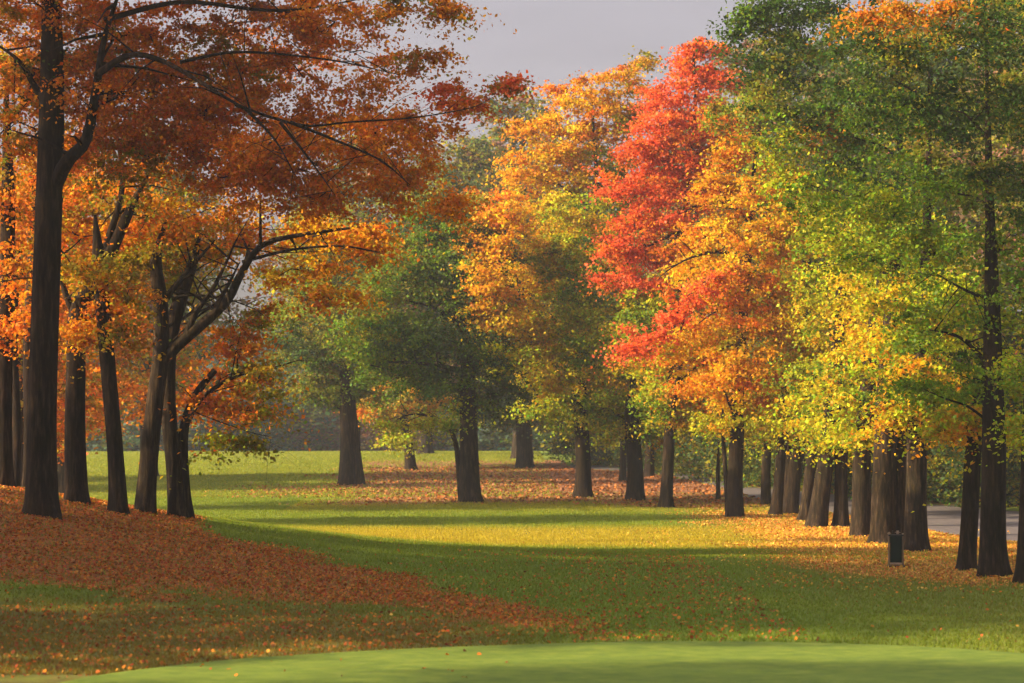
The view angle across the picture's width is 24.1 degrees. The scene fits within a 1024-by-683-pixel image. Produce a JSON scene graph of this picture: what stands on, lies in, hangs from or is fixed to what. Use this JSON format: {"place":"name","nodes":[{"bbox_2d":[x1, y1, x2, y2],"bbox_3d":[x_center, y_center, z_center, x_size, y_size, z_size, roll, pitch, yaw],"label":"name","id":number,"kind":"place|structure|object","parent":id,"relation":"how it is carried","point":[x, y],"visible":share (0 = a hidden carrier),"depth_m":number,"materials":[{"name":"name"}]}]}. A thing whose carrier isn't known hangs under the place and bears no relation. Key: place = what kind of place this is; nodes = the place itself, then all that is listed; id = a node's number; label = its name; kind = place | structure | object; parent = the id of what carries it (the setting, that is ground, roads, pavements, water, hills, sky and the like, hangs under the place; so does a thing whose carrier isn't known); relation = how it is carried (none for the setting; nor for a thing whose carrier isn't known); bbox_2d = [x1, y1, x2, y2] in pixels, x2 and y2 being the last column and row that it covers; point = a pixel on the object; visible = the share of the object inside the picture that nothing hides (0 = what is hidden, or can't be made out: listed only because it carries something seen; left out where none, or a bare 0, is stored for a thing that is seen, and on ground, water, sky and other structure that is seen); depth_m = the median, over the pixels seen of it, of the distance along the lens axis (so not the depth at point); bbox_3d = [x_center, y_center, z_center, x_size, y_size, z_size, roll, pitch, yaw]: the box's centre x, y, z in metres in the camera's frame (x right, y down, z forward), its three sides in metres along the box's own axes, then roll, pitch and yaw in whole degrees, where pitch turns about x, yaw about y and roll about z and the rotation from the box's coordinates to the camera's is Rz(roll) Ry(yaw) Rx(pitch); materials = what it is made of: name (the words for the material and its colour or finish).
{"place":"outdoors","nodes":[
{"label":"outdoors","id":0,"kind":"place"},
{"bbox_2d":[86,451,561,498],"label":"grass","id":1,"kind":"structure","parent":0,"point":[230,474],"depth_m":124.68,"materials":[{"name":"green plant"}]},
{"bbox_2d":[0,486,1023,674],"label":"grass","id":2,"kind":"structure","parent":0,"point":[374,545],"depth_m":36.42,"materials":[{"name":"green plant"}]},
{"bbox_2d":[0,451,1023,682],"bbox_3d":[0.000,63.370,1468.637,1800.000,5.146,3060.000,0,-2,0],"label":"ground","id":3,"kind":"structure","parent":0,"point":[35,678],"depth_m":39.40,"materials":[{"name":"green plant"}]},
{"bbox_2d":[0,25,79,487],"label":"maple tree","id":4,"kind":"object","parent":3,"relation":"on","point":[10,197],"visible":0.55,"depth_m":51.85,"materials":[{"name":"orange plant"}]},
{"bbox_2d":[0,132,147,485],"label":"maple tree","id":5,"kind":"object","parent":3,"relation":"on","point":[97,410],"visible":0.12,"depth_m":71.49,"materials":[{"name":"orange plant"}]},
{"bbox_2d":[0,116,160,486],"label":"maple tree","id":6,"kind":"object","parent":3,"relation":"on","point":[16,422],"visible":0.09,"depth_m":56.98,"materials":[{"name":"orange plant"}]},
{"bbox_2d":[21,215,173,514],"bbox_3d":[-8.473,0.507,48.819,3.401,6.224,3.375,0,-2,0],"label":"maple tree","id":7,"kind":"object","parent":3,"relation":"on","point":[108,330],"visible":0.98,"depth_m":48.84,"materials":[{"name":"orange plant"}]},
{"bbox_2d":[85,362,132,451],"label":"shrub","id":8,"kind":"object","parent":3,"relation":"on","point":[100,442],"depth_m":192.45,"materials":[{"name":"green plant"}]},
{"bbox_2d":[0,87,258,504],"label":"maple tree","id":9,"kind":"object","parent":3,"relation":"on","point":[76,489],"visible":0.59,"depth_m":50.57,"materials":[{"name":"orange plant"}]},
{"bbox_2d":[22,150,240,492],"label":"maple tree","id":10,"kind":"object","parent":3,"relation":"on","point":[181,361],"visible":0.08,"depth_m":83.19,"materials":[{"name":"orange plant"}]},
{"bbox_2d":[85,367,217,451],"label":"shrub","id":11,"kind":"object","parent":3,"relation":"on","point":[99,445],"visible":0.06,"depth_m":184.98,"materials":[{"name":"green plant"}]},
{"bbox_2d":[95,375,245,450],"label":"shrub","id":12,"kind":"object","parent":3,"relation":"on","point":[191,434],"visible":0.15,"depth_m":184.00,"materials":[{"name":"green plant"}]},
{"bbox_2d":[67,117,279,475],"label":"oak tree","id":13,"kind":"object","parent":3,"relation":"on","point":[216,321],"visible":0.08,"depth_m":117.64,"materials":[{"name":"orange plant"}]},
{"bbox_2d":[127,360,303,450],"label":"shrub","id":14,"kind":"object","parent":3,"relation":"on","point":[245,405],"visible":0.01,"depth_m":189.15,"materials":[{"name":"green plant"}]},
{"bbox_2d":[180,306,250,370],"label":"oak tree","id":15,"kind":"object","parent":3,"relation":"on","point":[216,360],"visible":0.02,"depth_m":242.33,"materials":[{"name":"orange plant"}]},
{"bbox_2d":[159,236,332,519],"bbox_3d":[-5.843,0.810,51.602,3.735,6.212,5.330,1,-2,-16],"label":"maple tree","id":16,"kind":"object","parent":3,"relation":"on","point":[179,498],"visible":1,"depth_m":51.44,"materials":[{"name":"orange plant"}]},
{"bbox_2d":[197,380,319,450],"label":"shrub","id":17,"kind":"object","parent":3,"relation":"on","point":[273,430],"visible":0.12,"depth_m":188.02,"materials":[{"name":"green plant"}]},
{"bbox_2d":[85,180,439,513],"bbox_3d":[-5.614,0.038,52.250,8.154,7.515,5.652,0,-2,0],"label":"maple tree","id":18,"kind":"object","parent":3,"relation":"on","point":[146,486],"visible":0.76,"depth_m":51.10,"materials":[{"name":"orange plant"}]},
{"bbox_2d":[206,340,339,450],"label":"shrub","id":19,"kind":"object","parent":3,"relation":"on","point":[318,416],"visible":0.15,"depth_m":191.34,"materials":[{"name":"green plant"}]},
{"bbox_2d":[238,276,316,365],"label":"oak tree","id":20,"kind":"object","parent":3,"relation":"on","point":[276,325],"depth_m":215.97,"materials":[{"name":"green plant"}]},
{"bbox_2d":[0,0,569,519],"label":"maple tree","id":21,"kind":"object","parent":3,"relation":"on","point":[270,156],"visible":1,"depth_m":46.05,"materials":[{"name":"orange plant"}]},
{"bbox_2d":[261,402,365,450],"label":"shrub","id":22,"kind":"object","parent":3,"relation":"on","point":[297,437],"visible":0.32,"depth_m":192.04,"materials":[{"name":"green plant"}]},
{"bbox_2d":[231,134,443,438],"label":"oak tree","id":23,"kind":"object","parent":3,"relation":"on","point":[361,205],"visible":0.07,"depth_m":132.89,"materials":[{"name":"green plant"}]},
{"bbox_2d":[250,204,445,484],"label":"oak tree","id":24,"kind":"object","parent":3,"relation":"on","point":[297,346],"visible":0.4,"depth_m":108.23,"materials":[{"name":"green plant"}]},
{"bbox_2d":[315,409,442,450],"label":"shrub","id":25,"kind":"object","parent":3,"relation":"on","point":[370,435],"visible":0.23,"depth_m":191.28,"materials":[{"name":"green plant"}]},
{"bbox_2d":[333,377,459,469],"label":"maple tree","id":26,"kind":"object","parent":3,"relation":"on","point":[408,448],"visible":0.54,"depth_m":129.78,"materials":[{"name":"yellow plant"}]},
{"bbox_2d":[366,144,479,453],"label":"oak tree","id":27,"kind":"object","parent":3,"relation":"on","point":[427,448],"visible":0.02,"depth_m":164.43,"materials":[{"name":"green plant"}]},
{"bbox_2d":[316,172,546,502],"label":"oak tree","id":28,"kind":"object","parent":3,"relation":"on","point":[393,334],"visible":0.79,"depth_m":89.36,"materials":[{"name":"green plant"}]},
{"bbox_2d":[394,380,510,450],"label":"shrub","id":29,"kind":"object","parent":3,"relation":"on","point":[489,441],"visible":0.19,"depth_m":191.70,"materials":[{"name":"green plant"}]},
{"bbox_2d":[382,129,586,464],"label":"oak tree","id":30,"kind":"object","parent":3,"relation":"on","point":[465,161],"visible":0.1,"depth_m":137.44,"materials":[{"name":"green plant"}]},
{"bbox_2d":[384,89,633,458],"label":"oak tree","id":31,"kind":"object","parent":3,"relation":"on","point":[522,111],"visible":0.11,"depth_m":151.60,"materials":[{"name":"orange plant"}]},
{"bbox_2d":[0,484,1020,677],"bbox_3d":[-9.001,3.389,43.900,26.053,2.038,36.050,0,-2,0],"label":"fallen leaves","id":32,"kind":"object","parent":3,"relation":"on","point":[321,574],"visible":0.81,"depth_m":39.35,"materials":[{"name":"orange plant"}]},
{"bbox_2d":[478,420,550,450],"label":"shrub","id":33,"kind":"object","parent":3,"relation":"on","point":[510,440],"visible":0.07,"depth_m":190.02,"materials":[{"name":"green plant"}]},
{"bbox_2d":[476,312,572,467],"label":"oak tree","id":34,"kind":"object","parent":3,"relation":"on","point":[524,456],"visible":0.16,"depth_m":132.51,"materials":[{"name":"green plant"}]},
{"bbox_2d":[479,398,573,450],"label":"shrub","id":35,"kind":"object","parent":3,"relation":"on","point":[546,435],"visible":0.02,"depth_m":187.66,"materials":[{"name":"green plant"}]},
{"bbox_2d":[62,641,1023,682],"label":"putting green","id":36,"kind":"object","parent":3,"relation":"on","point":[799,662],"visible":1,"depth_m":27.30,"materials":[{"name":"green plant"}]},
{"bbox_2d":[441,45,686,496],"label":"maple tree","id":37,"kind":"object","parent":3,"relation":"on","point":[561,261],"visible":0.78,"depth_m":93.44,"materials":[{"name":"orange plant"}]},
{"bbox_2d":[531,387,615,464],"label":"shrub","id":38,"kind":"object","parent":3,"relation":"on","point":[552,443],"visible":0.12,"depth_m":140.29,"materials":[{"name":"green plant"}]},
{"bbox_2d":[201,465,961,508],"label":"fallen leaves","id":39,"kind":"object","parent":3,"relation":"on","point":[600,483],"visible":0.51,"depth_m":104.60,"materials":[{"name":"orange plant"}]},
{"bbox_2d":[539,176,623,351],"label":"oak tree","id":40,"kind":"object","parent":3,"relation":"on","point":[585,206],"depth_m":159.61,"materials":[{"name":"yellow plant"}]},
{"bbox_2d":[553,190,611,454],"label":"oak tree","id":41,"kind":"object","parent":3,"relation":"on","point":[558,418],"depth_m":164.47,"materials":[{"name":"green plant"}]},
{"bbox_2d":[536,354,639,466],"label":"shrub","id":42,"kind":"object","parent":3,"relation":"on","point":[596,454],"visible":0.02,"depth_m":135.98,"materials":[{"name":"green plant"}]},
{"bbox_2d":[561,407,626,464],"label":"shrub","id":43,"kind":"object","parent":3,"relation":"on","point":[600,452],"visible":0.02,"depth_m":138.40,"materials":[{"name":"green plant"}]},
{"bbox_2d":[548,164,696,394],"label":"oak tree","id":44,"kind":"object","parent":3,"relation":"on","point":[607,261],"visible":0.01,"depth_m":149.41,"materials":[{"name":"orange plant"}]},
{"bbox_2d":[550,342,706,500],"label":"maple tree","id":45,"kind":"object","parent":3,"relation":"on","point":[635,484],"visible":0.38,"depth_m":92.59,"materials":[{"name":"green plant"}]},
{"bbox_2d":[593,378,665,468],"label":"shrub","id":46,"kind":"object","parent":3,"relation":"on","point":[617,453],"visible":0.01,"depth_m":132.19,"materials":[{"name":"green plant"}]},
{"bbox_2d":[592,393,674,480],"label":"maple tree","id":47,"kind":"object","parent":3,"relation":"on","point":[622,472],"visible":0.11,"depth_m":113.36,"materials":[{"name":"green plant"}]},
{"bbox_2d":[604,377,665,476],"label":"maple tree","id":48,"kind":"object","parent":3,"relation":"on","point":[648,471],"visible":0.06,"depth_m":118.03,"materials":[{"name":"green plant"}]},
{"bbox_2d":[613,432,680,471],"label":"shrub","id":49,"kind":"object","parent":3,"relation":"on","point":[643,455],"visible":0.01,"depth_m":126.13,"materials":[{"name":"green plant"}]},
{"bbox_2d":[575,144,736,388],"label":"oak tree","id":50,"kind":"object","parent":3,"relation":"on","point":[605,260],"visible":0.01,"depth_m":127.73,"materials":[{"name":"plant"}]},
{"bbox_2d":[568,36,758,507],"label":"maple tree","id":51,"kind":"object","parent":3,"relation":"on","point":[642,337],"visible":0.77,"depth_m":86.44,"materials":[{"name":"red plant"}]},
{"bbox_2d":[641,364,695,474],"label":"shrub","id":52,"kind":"object","parent":3,"relation":"on","point":[656,466],"visible":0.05,"depth_m":122.26,"materials":[{"name":"green plant"}]},
{"bbox_2d":[644,418,715,475],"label":"shrub","id":53,"kind":"object","parent":3,"relation":"on","point":[682,463],"visible":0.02,"depth_m":119.90,"materials":[{"name":"green plant"}]},
{"bbox_2d":[646,369,744,481],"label":"shrub","id":54,"kind":"object","parent":3,"relation":"on","point":[696,460],"visible":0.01,"depth_m":115.58,"materials":[{"name":"green plant"}]},
{"bbox_2d":[645,357,751,481],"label":"shrub","id":55,"kind":"object","parent":3,"relation":"on","point":[691,443],"visible":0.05,"depth_m":111.05,"materials":[{"name":"green plant"}]},
{"bbox_2d":[594,30,817,474],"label":"oak tree","id":56,"kind":"object","parent":3,"relation":"on","point":[728,58],"visible":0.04,"depth_m":111.84,"materials":[{"name":"plant"}]},
{"bbox_2d":[687,410,760,498],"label":"maple tree","id":57,"kind":"object","parent":3,"relation":"on","point":[718,494],"visible":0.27,"depth_m":94.39,"materials":[{"name":"green plant"}]},
{"bbox_2d":[678,354,775,485],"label":"shrub","id":58,"kind":"object","parent":3,"relation":"on","point":[727,449],"visible":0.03,"depth_m":107.91,"materials":[{"name":"green plant"}]},
{"bbox_2d":[648,93,830,516],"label":"maple tree","id":59,"kind":"object","parent":3,"relation":"on","point":[737,365],"visible":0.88,"depth_m":77.96,"materials":[{"name":"orange plant"}]},
{"bbox_2d":[693,353,786,488],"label":"shrub","id":60,"kind":"object","parent":3,"relation":"on","point":[746,465],"visible":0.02,"depth_m":105.57,"materials":[{"name":"green plant"}]},
{"bbox_2d":[678,358,802,487],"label":"shrub","id":61,"kind":"object","parent":3,"relation":"on","point":[750,477],"depth_m":106.03,"materials":[{"name":"green plant"}]},
{"bbox_2d":[703,358,806,504],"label":"maple tree","id":62,"kind":"object","parent":3,"relation":"on","point":[766,480],"visible":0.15,"depth_m":89.33,"materials":[{"name":"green plant"}]},
{"bbox_2d":[743,342,823,514],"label":"maple tree","id":63,"kind":"object","parent":3,"relation":"on","point":[776,505],"visible":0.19,"depth_m":80.08,"materials":[{"name":"yellow plant"}]},
{"bbox_2d":[570,464,1018,540],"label":"path","id":64,"kind":"structure","parent":3,"relation":"on","point":[940,518],"depth_m":78.98,"materials":[{"name":"grey asphalt"}]},
{"bbox_2d":[722,341,871,493],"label":"shrub","id":65,"kind":"object","parent":3,"relation":"on","point":[773,464],"depth_m":98.66,"materials":[{"name":"green plant"}]},
{"bbox_2d":[743,410,851,490],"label":"shrub","id":66,"kind":"object","parent":3,"relation":"on","point":[773,473],"visible":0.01,"depth_m":101.15,"materials":[{"name":"green plant"}]},
{"bbox_2d":[743,396,851,490],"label":"shrub","id":67,"kind":"object","parent":3,"relation":"on","point":[772,458],"visible":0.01,"depth_m":103.13,"materials":[{"name":"green plant"}]},
{"bbox_2d":[747,191,857,513],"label":"maple tree","id":68,"kind":"object","parent":3,"relation":"on","point":[792,483],"visible":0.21,"depth_m":81.00,"materials":[{"name":"yellow plant"}]},
{"bbox_2d":[747,348,858,520],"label":"maple tree","id":69,"kind":"object","parent":3,"relation":"on","point":[809,478],"visible":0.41,"depth_m":75.01,"materials":[{"name":"yellow plant"}]},
{"bbox_2d":[686,3,921,393],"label":"oak tree","id":70,"kind":"object","parent":3,"relation":"on","point":[802,71],"visible":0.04,"depth_m":103.70,"materials":[{"name":"green plant"}]},
{"bbox_2d":[598,504,1023,592],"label":"fallen leaves","id":71,"kind":"object","parent":3,"relation":"on","point":[756,516],"visible":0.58,"depth_m":56.85,"materials":[{"name":"orange plant"}]},
{"bbox_2d":[756,213,909,526],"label":"maple tree","id":72,"kind":"object","parent":3,"relation":"on","point":[818,514],"visible":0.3,"depth_m":70.21,"materials":[{"name":"yellow plant"}]},
{"bbox_2d":[792,377,874,526],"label":"maple tree","id":73,"kind":"object","parent":3,"relation":"on","point":[840,514],"visible":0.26,"depth_m":70.26,"materials":[{"name":"yellow plant"}]},
{"bbox_2d":[692,0,976,543],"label":"maple tree","id":74,"kind":"object","parent":3,"relation":"on","point":[888,502],"visible":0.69,"depth_m":60.43,"materials":[{"name":"green plant"}]},
{"bbox_2d":[831,425,874,497],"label":"shrub","id":75,"kind":"object","parent":3,"relation":"on","point":[850,486],"depth_m":94.79,"materials":[{"name":"green plant"}]},
{"bbox_2d":[801,376,928,493],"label":"shrub","id":76,"kind":"object","parent":3,"relation":"on","point":[832,485],"depth_m":97.37,"materials":[{"name":"green plant"}]},
{"bbox_2d":[794,222,946,536],"bbox_3d":[9.506,0.944,64.630,4.731,8.801,4.881,-2,-3,43],"label":"maple tree","id":77,"kind":"object","parent":3,"relation":"on","point":[861,457],"visible":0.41,"depth_m":64.24,"materials":[{"name":"yellow plant"}]},
{"bbox_2d":[801,447,957,503],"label":"shrub","id":78,"kind":"object","parent":3,"relation":"on","point":[817,452],"depth_m":93.33,"materials":[{"name":"green plant"}]},
{"bbox_2d":[757,0,1007,401],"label":"oak tree","id":79,"kind":"object","parent":3,"relation":"on","point":[805,161],"visible":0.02,"depth_m":96.15,"materials":[{"name":"green plant"}]},
{"bbox_2d":[757,0,1023,576],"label":"maple tree","id":80,"kind":"object","parent":3,"relation":"on","point":[993,559],"visible":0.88,"depth_m":46.40,"materials":[{"name":"green plant"}]},
{"bbox_2d":[887,531,904,566],"bbox_3d":[7.968,4.301,49.813,0.360,0.750,0.300,0,-2,7],"label":"hole information sign board","id":81,"kind":"object","parent":3,"relation":"on","point":[896,549],"visible":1,"depth_m":49.71,"materials":[{"name":"black metal"}]},
{"bbox_2d":[848,426,949,500],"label":"shrub","id":82,"kind":"object","parent":3,"relation":"on","point":[928,493],"visible":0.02,"depth_m":91.06,"materials":[{"name":"green plant"}]},
{"bbox_2d":[797,32,1020,551],"bbox_3d":[9.582,-1.292,56.686,5.540,12.696,5.504,0,-2,0],"label":"maple tree","id":83,"kind":"object","parent":3,"relation":"on","point":[915,534],"visible":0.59,"depth_m":56.42,"materials":[{"name":"green plant"}]},
{"bbox_2d":[796,0,1023,507],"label":"oak tree","id":84,"kind":"object","parent":3,"relation":"on","point":[943,70],"visible":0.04,"depth_m":85.06,"materials":[{"name":"green plant"}]},
{"bbox_2d":[847,0,1023,414],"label":"oak tree","id":85,"kind":"object","parent":3,"relation":"on","point":[1018,156],"visible":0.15,"depth_m":79.50,"materials":[{"name":"green plant"}]},
{"bbox_2d":[897,364,1022,570],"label":"maple tree","id":86,"kind":"object","parent":3,"relation":"on","point":[943,431],"visible":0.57,"depth_m":48.31,"materials":[{"name":"green plant"}]},
{"bbox_2d":[906,412,1013,504],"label":"shrub","id":87,"kind":"object","parent":3,"relation":"on","point":[934,491],"visible":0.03,"depth_m":88.51,"materials":[{"name":"green plant"}]},
{"bbox_2d":[906,356,1021,502],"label":"shrub","id":88,"kind":"object","parent":3,"relation":"on","point":[939,477],"visible":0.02,"depth_m":88.00,"materials":[{"name":"green plant"}]},
{"bbox_2d":[925,0,1023,583],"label":"maple tree","id":89,"kind":"object","parent":3,"relation":"on","point":[1016,124],"visible":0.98,"depth_m":44.50,"materials":[{"name":"green plant"}]},
{"bbox_2d":[927,353,1022,506],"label":"shrub","id":90,"kind":"object","parent":3,"relation":"on","point":[958,463],"visible":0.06,"depth_m":84.98,"materials":[{"name":"green plant"}]},
{"bbox_2d":[927,302,1023,507],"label":"shrub","id":91,"kind":"object","parent":3,"relation":"on","point":[956,482],"visible":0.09,"depth_m":85.33,"materials":[{"name":"green plant"}]},
{"bbox_2d":[931,400,1022,507],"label":"shrub","id":92,"kind":"object","parent":3,"relation":"on","point":[1009,485],"visible":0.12,"depth_m":84.67,"materials":[{"name":"green plant"}]},
{"bbox_2d":[0,0,1023,350],"label":"sky","id":93,"kind":"structure","parent":0,"point":[553,39],"materials":[{"name":"grey"}]},
{"bbox_2d":[91,491,1016,558],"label":"grass","id":94,"kind":"structure","parent":0,"point":[509,535],"depth_m":71.85,"materials":[{"name":"green grass"}]},
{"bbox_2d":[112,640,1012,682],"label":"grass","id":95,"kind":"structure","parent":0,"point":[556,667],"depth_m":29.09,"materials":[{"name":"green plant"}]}
]}

